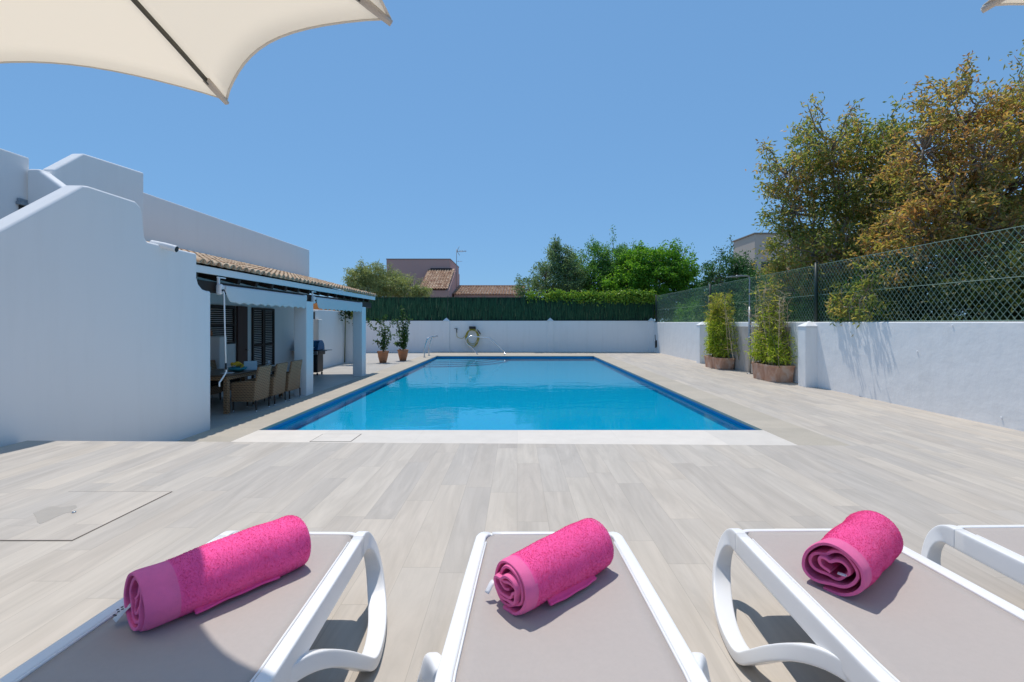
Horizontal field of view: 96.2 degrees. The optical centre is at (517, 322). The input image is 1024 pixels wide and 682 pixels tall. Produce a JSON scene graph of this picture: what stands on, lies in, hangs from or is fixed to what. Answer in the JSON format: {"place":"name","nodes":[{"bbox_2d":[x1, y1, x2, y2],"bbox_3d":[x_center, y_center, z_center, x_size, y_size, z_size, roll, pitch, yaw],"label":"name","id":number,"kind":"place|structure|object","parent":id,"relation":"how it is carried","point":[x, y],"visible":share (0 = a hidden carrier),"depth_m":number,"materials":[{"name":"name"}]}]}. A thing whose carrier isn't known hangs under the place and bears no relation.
{"place":"outdoors","nodes":[
{"label":"outdoors","id":0,"kind":"place"},
{"bbox_2d":[210,352,430,428],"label":"porch floor","id":1,"kind":"structure","parent":0,"point":[333,375],"depth_m":13.70,"materials":[{"name":"tile"}]},
{"bbox_2d":[210,381,221,401],"bbox_3d":[-7.283,1.405,10.620,0.587,0.950,0.570,0,0,0],"label":"wicker armchair","id":2,"kind":"object","parent":1,"relation":"on","point":[215,388],"visible":0.13,"depth_m":10.70,"materials":[{"name":"brown wicker"}]},
{"bbox_2d":[210,360,239,390],"bbox_3d":[-7.283,1.405,11.340,0.586,0.950,0.570,0,0,-3],"label":"wicker armchair","id":3,"kind":"object","parent":1,"relation":"on","point":[212,364],"visible":0.12,"depth_m":11.31,"materials":[{"name":"brown wicker"}]},
{"bbox_2d":[210,365,283,413],"bbox_3d":[-6.450,1.480,10.540,1.040,0.800,2.320,0,0,0],"label":"dining table","id":4,"kind":"object","parent":1,"relation":"on","point":[216,375],"visible":0.42,"depth_m":9.47,"materials":[{"name":"wicker"}]},
{"bbox_2d":[227,367,246,371],"bbox_3d":[-6.170,1.036,10.120,0.400,0.085,0.400,0,0,0],"label":"fruit bowl","id":5,"kind":"object","parent":4,"relation":"on","point":[236,369],"visible":0.98,"depth_m":10.02,"materials":[{"name":"teal ceramic"}]},
{"bbox_2d":[230,362,243,367],"bbox_3d":[-6.171,0.928,10.121,0.259,0.153,0.260,0,0,0],"label":"banana bunch","id":6,"kind":"object","parent":5,"relation":"in","point":[236,364],"visible":1,"depth_m":10.06,"materials":[{"name":"yellow food"}]},
{"bbox_2d":[244,361,256,369],"bbox_3d":[-6.050,0.978,10.420,0.260,0.200,0.100,0,0,-29],"label":"napkin box","id":7,"kind":"object","parent":4,"relation":"on","point":[250,365],"visible":0.84,"depth_m":10.38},
{"bbox_2d":[231,365,271,411],"bbox_3d":[-5.697,1.405,9.880,0.587,0.950,0.570,0,0,0],"label":"wicker armchair","id":8,"kind":"object","parent":1,"relation":"on","point":[256,389],"visible":1,"depth_m":9.62,"materials":[{"name":"brown wicker"}]},
{"bbox_2d":[252,362,287,405],"bbox_3d":[-5.697,1.405,10.600,0.587,0.950,0.570,0,0,-2],"label":"wicker armchair","id":9,"kind":"object","parent":1,"relation":"on","point":[277,382],"visible":0.69,"depth_m":10.51,"materials":[{"name":"brown wicker"}]},
{"bbox_2d":[269,360,302,400],"bbox_3d":[-5.687,1.405,11.300,0.587,0.950,0.570,0,0,2],"label":"wicker armchair","id":10,"kind":"object","parent":1,"relation":"on","point":[293,374],"visible":0.71,"depth_m":11.21,"materials":[{"name":"brown wicker"}]},
{"bbox_2d":[291,340,331,374],"bbox_3d":[-7.450,1.256,16.494,1.400,1.247,0.671,0,0,0],"label":"gas barbecue","id":11,"kind":"object","parent":1,"relation":"on","point":[319,349],"visible":0.43,"depth_m":16.35,"materials":[{"name":"black metal"}]},
{"bbox_2d":[313,356,316,371],"bbox_3d":[-7.277,1.460,16.281,0.335,0.560,0.052,0,0,0],"label":"door","id":12,"kind":"structure","parent":11,"relation":"in","point":[314,357],"depth_m":16.29,"materials":[{"name":"grey metal"}]},
{"bbox_2d":[318,310,352,367],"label":"garden wall","id":13,"kind":"structure","parent":1,"relation":"on","point":[333,331],"depth_m":20.46,"materials":[{"name":"white paint"}]},
{"bbox_2d":[338,310,352,361],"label":"trailing vine","id":14,"kind":"object","parent":13,"relation":"attached to","point":[349,313],"visible":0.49,"depth_m":20.85,"materials":[{"name":"green plant"}]},
{"bbox_2d":[366,314,400,362],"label":"potted shrub","id":15,"kind":"object","parent":1,"relation":"on","point":[382,355],"visible":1,"depth_m":21.47,"materials":[{"name":"green plant"}]},
{"bbox_2d":[393,306,412,360],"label":"potted shrub","id":16,"kind":"object","parent":1,"relation":"on","point":[403,351],"visible":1,"depth_m":22.56,"materials":[{"name":"green plant"}]},
{"bbox_2d":[452,285,525,296],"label":"tiled roof","id":17,"kind":"structure","parent":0,"point":[478,291],"depth_m":41.39,"materials":[{"name":"brown tile"}]},
{"bbox_2d":[456,248,465,287],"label":"tv antenna","id":18,"kind":"object","parent":17,"relation":"on","point":[456,263],"visible":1,"depth_m":42.07,"materials":[{"name":"grey metal"}]},
{"bbox_2d":[267,357,755,429],"bbox_3d":[-0.105,2.030,16.680,8.750,0.260,17.640,0,0,0],"label":"pool basin","id":19,"kind":"object","parent":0,"point":[536,402],"visible":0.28,"depth_m":11.62,"materials":[{"name":"tile"}]},
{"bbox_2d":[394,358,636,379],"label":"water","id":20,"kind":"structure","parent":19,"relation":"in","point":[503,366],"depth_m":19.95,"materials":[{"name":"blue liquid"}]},
{"bbox_2d":[0,0,1023,321],"label":"sky","id":21,"kind":"structure","parent":0,"point":[491,130],"materials":[{"name":"blue"}]},
{"bbox_2d":[760,252,796,281],"bbox_3d":[14.842,-1.056,26.014,3.928,5.938,3.627,0,0,27],"label":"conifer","id":22,"kind":"object","parent":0,"point":[778,262],"depth_m":25.86,"materials":[{"name":"green plant"}]},
{"bbox_2d":[732,233,830,288],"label":"cream house","id":23,"kind":"structure","parent":0,"point":[749,242],"depth_m":36.00,"materials":[{"name":"paint"}]},
{"bbox_2d":[599,352,1023,500],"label":"pool deck","id":24,"kind":"structure","parent":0,"point":[989,456],"depth_m":8.43,"materials":[{"name":"beige tile"}]},
{"bbox_2d":[704,355,734,369],"bbox_3d":[8.200,1.620,18.750,0.672,0.460,1.590,0,0,0],"label":"planter","id":25,"kind":"object","parent":24,"relation":"on","point":[725,363],"visible":0.78,"depth_m":18.09,"materials":[{"name":"ceramic"}]},
{"bbox_2d":[702,289,739,359],"bbox_3d":[8.199,0.060,18.590,1.476,2.854,2.505,0,0,0],"label":"bamboo","id":26,"kind":"object","parent":25,"relation":"in","point":[718,327],"visible":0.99,"depth_m":18.40,"materials":[{"name":"green plant"}]},
{"bbox_2d":[728,275,752,373],"bbox_3d":[8.110,0.068,16.620,0.820,3.564,0.300,0,0,0],"label":"outdoor shower","id":27,"kind":"object","parent":24,"relation":"on","point":[749,338],"visible":0.95,"depth_m":16.60,"materials":[{"name":"grey metal"}]},
{"bbox_2d":[751,362,794,381],"bbox_3d":[8.200,1.590,14.850,0.693,0.520,1.508,0,0,0],"label":"planter","id":28,"kind":"object","parent":24,"relation":"on","point":[774,373],"visible":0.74,"depth_m":14.25,"materials":[{"name":"ceramic"}]},
{"bbox_2d":[741,277,797,367],"bbox_3d":[8.204,-0.051,14.848,1.364,2.944,2.232,0,0,0],"label":"bamboo","id":29,"kind":"object","parent":28,"relation":"in","point":[768,345],"visible":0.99,"depth_m":14.59,"materials":[{"name":"green plant"}]},
{"label":"ground","id":30,"kind":"structure","parent":0,"visible":0},
{"bbox_2d":[0,148,375,446],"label":"house","id":31,"kind":"structure","parent":30,"relation":"on","point":[111,305],"depth_m":6.56,"materials":[{"name":"white paint"}]},
{"bbox_2d":[16,198,28,208],"bbox_3d":[-7.188,-1.250,6.693,0.057,1.100,0.175,0,0,0],"label":"window","id":32,"kind":"structure","parent":31,"relation":"in","point":[21,202],"depth_m":6.66,"materials":[{"name":"glass"}]},
{"bbox_2d":[236,306,248,381],"bbox_3d":[-7.983,0.690,13.380,0.126,2.320,0.480,0,0,0],"label":"door","id":33,"kind":"structure","parent":31,"relation":"in","point":[242,349],"depth_m":13.31,"materials":[{"name":"brown wood"}]},
{"bbox_2d":[251,308,263,378],"bbox_3d":[-8.021,0.700,14.210,0.050,2.300,0.620,0,0,0],"label":"shutter door","id":34,"kind":"structure","parent":31,"relation":"in","point":[253,314],"depth_m":14.15,"materials":[{"name":"brown wood"}]},
{"bbox_2d":[216,277,306,386],"bbox_3d":[-5.441,0.159,10.072,0.157,2.003,3.536,0,0,0],"label":"awning","id":35,"kind":"object","parent":31,"relation":"attached to","point":[247,296],"visible":1,"depth_m":9.48,"materials":[{"name":"white fabric"}]},
{"bbox_2d":[264,308,274,373],"bbox_3d":[-8.021,0.700,14.840,0.050,2.300,0.620,0,0,0],"label":"shutter door","id":36,"kind":"structure","parent":31,"relation":"in","point":[272,343],"depth_m":14.89,"materials":[{"name":"brown wood"}]},
{"bbox_2d":[311,291,361,311],"bbox_3d":[-5.450,-0.596,14.170,0.140,0.491,3.800,0,0,0],"label":"awning","id":37,"kind":"object","parent":31,"relation":"attached to","point":[331,304],"visible":0.98,"depth_m":13.73,"materials":[{"name":"white fabric"}]},
{"bbox_2d":[313,296,334,310],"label":"orange house","id":38,"kind":"structure","parent":30,"relation":"on","point":[315,306],"depth_m":22.00,"materials":[{"name":"paint"}]},
{"bbox_2d":[341,257,433,296],"bbox_3d":[-9.381,-1.415,33.006,6.795,6.673,3.129,0,0,0],"label":"olive tree","id":39,"kind":"object","parent":30,"relation":"on","point":[370,280],"visible":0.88,"depth_m":32.49,"materials":[{"name":"green plant"}]},
{"bbox_2d":[386,259,459,296],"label":"pink house","id":40,"kind":"structure","parent":30,"relation":"on","point":[438,276],"depth_m":42.00,"materials":[{"name":"paint"}]},
{"bbox_2d":[366,318,654,351],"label":"boundary wall","id":41,"kind":"structure","parent":30,"relation":"on","point":[549,335],"depth_m":29.00,"materials":[{"name":"white paint"}]},
{"bbox_2d":[333,296,653,320],"bbox_3d":[-3.640,-0.863,29.111,24.719,1.707,0.147,0,0,0],"label":"reed screen","id":42,"kind":"object","parent":41,"relation":"on","point":[463,308],"visible":0.71,"depth_m":29.11,"materials":[{"name":"green plant"}]},
{"bbox_2d":[525,285,672,306],"bbox_3d":[5.217,-1.650,29.077,9.444,1.534,1.065,0,0,0],"label":"climbing ivy","id":43,"kind":"object","parent":42,"relation":"attached to","point":[643,296],"visible":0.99,"depth_m":28.98,"materials":[{"name":"green plant"}]},
{"bbox_3d":[-2.808,0.342,28.833,0.400,0.200,0.290,0,0,0],"label":"hose hanger","id":44,"kind":"object","parent":41,"relation":"attached to","visible":0},
{"bbox_2d":[456,329,480,346],"bbox_3d":[-3.036,0.952,28.778,1.552,1.214,0.177,0,0,0],"label":"garden hose","id":45,"kind":"object","parent":44,"relation":"hanging from","point":[466,335],"visible":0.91,"depth_m":28.74,"materials":[{"name":"green plastic"}]},
{"bbox_2d":[0,441,1023,681],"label":"raised deck","id":46,"kind":"structure","parent":30,"relation":"on","point":[424,514],"depth_m":3.13,"materials":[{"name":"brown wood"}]},
{"bbox_2d":[0,491,172,540],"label":"hatch cover","id":47,"kind":"object","parent":46,"relation":"on","point":[70,516],"visible":1,"depth_m":3.05,"materials":[{"name":"beige tile"}]},
{"bbox_2d":[0,531,386,681],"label":"sun lounger","id":48,"kind":"object","parent":46,"relation":"on","point":[268,632],"visible":0.78,"depth_m":1.41,"materials":[{"name":"white plastic"}]},
{"bbox_2d":[113,515,310,631],"bbox_3d":[-1.038,0.861,1.623,0.233,0.186,0.572,0,0,36],"label":"rolled towel","id":49,"kind":"object","parent":48,"relation":"on","point":[202,578],"visible":1,"depth_m":1.54,"materials":[{"name":"pink fabric"}]},
{"bbox_2d":[0,0,392,104],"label":"parasol","id":50,"kind":"object","parent":46,"relation":"on","point":[210,47],"visible":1,"depth_m":2.03,"materials":[{"name":"white fabric"}]},
{"bbox_2d":[417,532,710,681],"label":"sun lounger","id":51,"kind":"object","parent":46,"relation":"on","point":[613,622],"visible":0.82,"depth_m":1.40,"materials":[{"name":"white plastic"}]},
{"bbox_2d":[485,518,613,615],"bbox_3d":[0.137,0.863,1.660,0.489,0.181,0.202,0,0,-43],"label":"rolled towel","id":52,"kind":"object","parent":51,"relation":"on","point":[565,562],"visible":1,"depth_m":1.57,"materials":[{"name":"pink fabric"}]},
{"bbox_2d":[712,528,1023,681],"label":"sun lounger","id":53,"kind":"object","parent":46,"relation":"on","point":[909,615],"visible":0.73,"depth_m":1.51,"materials":[{"name":"white plastic"}]},
{"bbox_2d":[801,510,903,595],"bbox_3d":[1.295,0.859,1.754,0.487,0.190,0.207,0,0,-37],"label":"rolled towel","id":54,"kind":"object","parent":53,"relation":"on","point":[855,553],"visible":1,"depth_m":1.66,"materials":[{"name":"pink fabric"}]},
{"bbox_2d":[921,525,1023,584],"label":"sun lounger","id":55,"kind":"object","parent":46,"relation":"on","point":[999,548],"visible":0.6,"depth_m":2.02,"materials":[{"name":"white plastic"}]},
{"bbox_2d":[981,0,1023,12],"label":"parasol","id":56,"kind":"object","parent":46,"relation":"on","point":[988,5],"visible":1,"depth_m":1.70,"materials":[{"name":"white fabric"}]},
{"bbox_2d":[176,352,850,445],"bbox_3d":[-0.140,1.877,16.500,10.340,0.055,25.000,0,0,0],"label":"pool coping","id":57,"kind":"object","parent":30,"relation":"on","point":[282,413],"visible":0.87,"depth_m":10.23,"materials":[{"name":"stone"}]},
{"bbox_2d":[424,336,437,356],"bbox_3d":[-4.762,1.293,25.231,0.506,1.115,1.711,0,0,0],"label":"pool ladder","id":58,"kind":"object","parent":57,"relation":"on","point":[429,345],"visible":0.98,"depth_m":25.67,"materials":[{"name":"silver metal"}]},
{"bbox_2d":[466,336,504,354],"bbox_3d":[-1.821,1.305,26.396,2.303,1.104,0.292,0,0,0],"label":"pool handrail","id":59,"kind":"object","parent":57,"relation":"on","point":[482,337],"visible":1,"depth_m":26.48,"materials":[{"name":"silver metal"}]},
{"bbox_2d":[231,430,795,444],"bbox_3d":[-0.105,1.876,5.945,8.682,0.058,3.890,0,0,0],"label":"pool edge strip","id":60,"kind":"object","parent":30,"relation":"on","point":[714,437],"visible":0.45,"depth_m":7.44,"materials":[{"name":"white stone"}]},
{"bbox_2d":[309,434,360,441],"bbox_3d":[-2.895,1.845,7.356,0.644,0.004,0.491,0,0,0],"label":"skimmer cover","id":61,"kind":"object","parent":60,"relation":"on","point":[336,437],"visible":1,"depth_m":7.29,"materials":[{"name":"white plastic"}]},
{"bbox_2d":[512,234,590,296],"bbox_3d":[2.419,-2.195,33.096,5.803,8.227,3.526,0,0,0],"label":"garden tree","id":62,"kind":"object","parent":30,"relation":"on","point":[557,268],"visible":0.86,"depth_m":32.48,"materials":[{"name":"green plant"}]},
{"bbox_2d":[563,225,636,294],"bbox_3d":[6.299,-2.583,34.010,7.321,9.038,4.208,0,0,0],"label":"garden tree","id":63,"kind":"object","parent":30,"relation":"on","point":[603,266],"visible":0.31,"depth_m":33.24,"materials":[{"name":"green plant"}]},
{"bbox_2d":[587,237,708,321],"bbox_3d":[9.322,-2.002,31.866,9.330,7.864,4.164,0,0,0],"label":"garden tree","id":64,"kind":"object","parent":30,"relation":"on","point":[655,268],"visible":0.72,"depth_m":31.17,"materials":[{"name":"green plant"}]},
{"bbox_2d":[669,297,704,321],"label":"shrub","id":65,"kind":"object","parent":30,"relation":"on","point":[684,307],"visible":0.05,"depth_m":29.38,"materials":[{"name":"green plant"}]},
{"bbox_2d":[670,300,706,321],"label":"shrub","id":66,"kind":"object","parent":30,"relation":"on","point":[684,316],"visible":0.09,"depth_m":26.95,"materials":[{"name":"green plant"}]},
{"bbox_2d":[686,293,738,321],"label":"shrub","id":67,"kind":"object","parent":30,"relation":"on","point":[703,317],"visible":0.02,"depth_m":24.30,"materials":[{"name":"green plant"}]},
{"bbox_2d":[687,235,760,321],"bbox_3d":[11.124,-1.453,24.453,3.914,6.745,3.464,0,0,0],"label":"conifer","id":68,"kind":"object","parent":30,"relation":"on","point":[712,278],"visible":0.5,"depth_m":24.13,"materials":[{"name":"green plant"}]},
{"bbox_2d":[725,281,770,321],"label":"shrub","id":69,"kind":"object","parent":30,"relation":"on","point":[735,300],"visible":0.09,"depth_m":21.10,"materials":[{"name":"green plant"}]},
{"bbox_2d":[727,268,800,320],"bbox_3d":[12.711,-0.390,23.169,4.082,4.956,4.690,0,0,30],"label":"tree","id":70,"kind":"object","parent":30,"relation":"on","point":[750,275],"visible":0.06,"depth_m":22.91,"materials":[{"name":"green plant"}]},
{"bbox_2d":[736,274,812,320],"bbox_3d":[10.551,0.014,18.423,2.831,4.111,3.627,0,0,0],"label":"shrub","id":71,"kind":"object","parent":30,"relation":"on","point":[753,304],"visible":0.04,"depth_m":18.88,"materials":[{"name":"green plant"}]},
{"bbox_2d":[772,271,852,321],"bbox_3d":[10.378,0.124,15.769,2.986,3.934,3.439,0,0,0],"label":"shrub","id":72,"kind":"object","parent":30,"relation":"on","point":[806,305],"visible":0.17,"depth_m":15.73,"materials":[{"name":"green plant"}]},
{"bbox_2d":[745,92,923,308],"bbox_3d":[11.625,-3.059,16.192,6.996,9.937,5.360,0,0,0],"label":"almond tree","id":73,"kind":"object","parent":30,"relation":"on","point":[824,162],"visible":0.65,"depth_m":15.54,"materials":[{"name":"green plant"}]},
{"bbox_2d":[654,321,1023,431],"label":"boundary wall","id":74,"kind":"structure","parent":30,"relation":"on","point":[973,371],"depth_m":9.96,"materials":[{"name":"white paint"}]},
{"bbox_2d":[733,326,790,372],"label":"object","id":75,"kind":"structure","parent":74,"relation":"attached to","point":[741,363],"depth_m":17.38,"materials":[{"name":"white paint"}]},
{"bbox_2d":[655,225,1023,321],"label":"chain link fence","id":76,"kind":"object","parent":74,"relation":"on","point":[816,293],"visible":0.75,"depth_m":11.10,"materials":[{"name":"green metal"}]},
{"bbox_2d":[823,259,894,336],"bbox_3d":[8.707,0.169,11.810,1.299,3.475,2.042,0,0,28],"label":"shrub","id":77,"kind":"object","parent":30,"relation":"on","point":[842,309],"visible":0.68,"depth_m":11.67,"materials":[{"name":"green plant"}]},
{"bbox_2d":[820,257,922,321],"bbox_3d":[10.463,0.060,13.530,2.919,4.185,3.544,0,0,0],"label":"shrub","id":78,"kind":"object","parent":30,"relation":"on","point":[879,286],"visible":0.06,"depth_m":13.73,"materials":[{"name":"green plant"}]},
{"bbox_2d":[852,245,993,321],"bbox_3d":[10.449,0.065,11.658,2.910,3.995,3.247,0,0,0],"label":"shrub","id":79,"kind":"object","parent":30,"relation":"on","point":[915,301],"visible":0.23,"depth_m":11.61,"materials":[{"name":"green plant"}]},
{"bbox_2d":[840,39,1023,313],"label":"almond tree","id":80,"kind":"object","parent":30,"relation":"on","point":[953,205],"visible":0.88,"depth_m":12.27,"materials":[{"name":"green plant"}]},
{"bbox_2d":[918,230,1023,321],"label":"shrub","id":81,"kind":"object","parent":30,"relation":"on","point":[1018,291],"visible":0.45,"depth_m":9.76,"materials":[{"name":"green plant"}]}
]}

